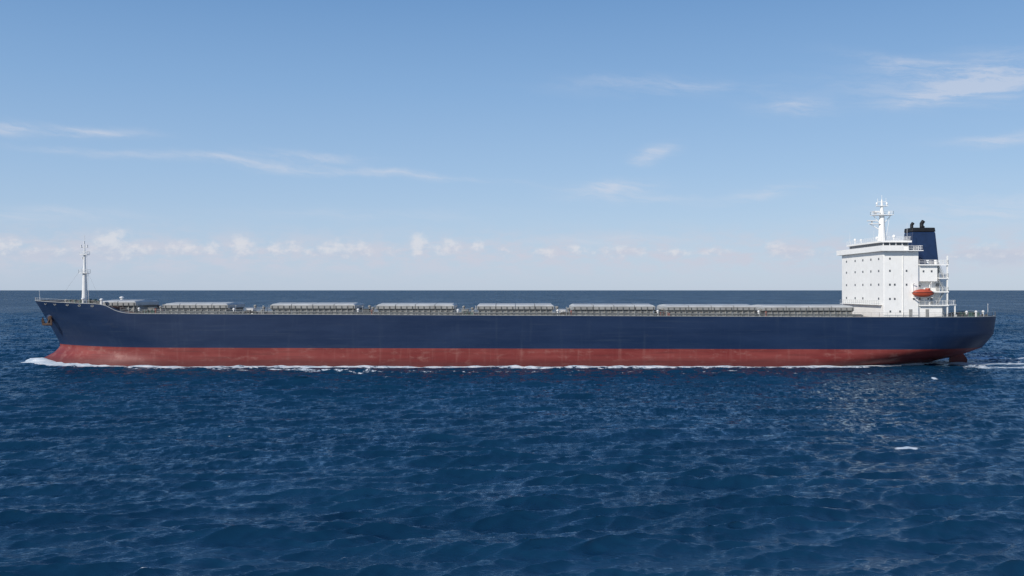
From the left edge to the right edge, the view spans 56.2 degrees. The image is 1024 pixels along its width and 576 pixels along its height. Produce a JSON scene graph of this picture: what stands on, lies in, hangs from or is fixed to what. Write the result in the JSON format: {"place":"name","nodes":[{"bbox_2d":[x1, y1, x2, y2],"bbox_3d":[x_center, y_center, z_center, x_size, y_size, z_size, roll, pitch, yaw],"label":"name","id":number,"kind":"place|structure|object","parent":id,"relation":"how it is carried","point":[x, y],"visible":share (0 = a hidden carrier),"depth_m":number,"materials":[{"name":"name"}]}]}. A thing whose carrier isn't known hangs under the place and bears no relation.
{"place":"outdoors","nodes":[
{"label":"outdoors","id":0,"kind":"place"},
{"bbox_2d":[0,290,1023,575],"bbox_3d":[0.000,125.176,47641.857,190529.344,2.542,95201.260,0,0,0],"label":"sea","id":1,"kind":"structure","parent":0,"point":[520,470],"depth_m":105.79,"materials":[{"name":"liquid"}]},
{"bbox_2d":[35,199,995,366],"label":"bulk carrier","id":2,"kind":"object","parent":1,"relation":"on","point":[882,314],"visible":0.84,"depth_m":234.98,"materials":[{"name":"paint"}]},
{"bbox_2d":[912,288,934,296],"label":"lifeboat","id":3,"kind":"object","parent":2,"relation":"hanging from","point":[926,292],"visible":1,"depth_m":234.24,"materials":[{"name":"orange plastic"}]},
{"bbox_2d":[0,0,1023,289],"label":"sky","id":4,"kind":"structure","parent":0,"point":[190,144],"materials":[{"name":"blue"}]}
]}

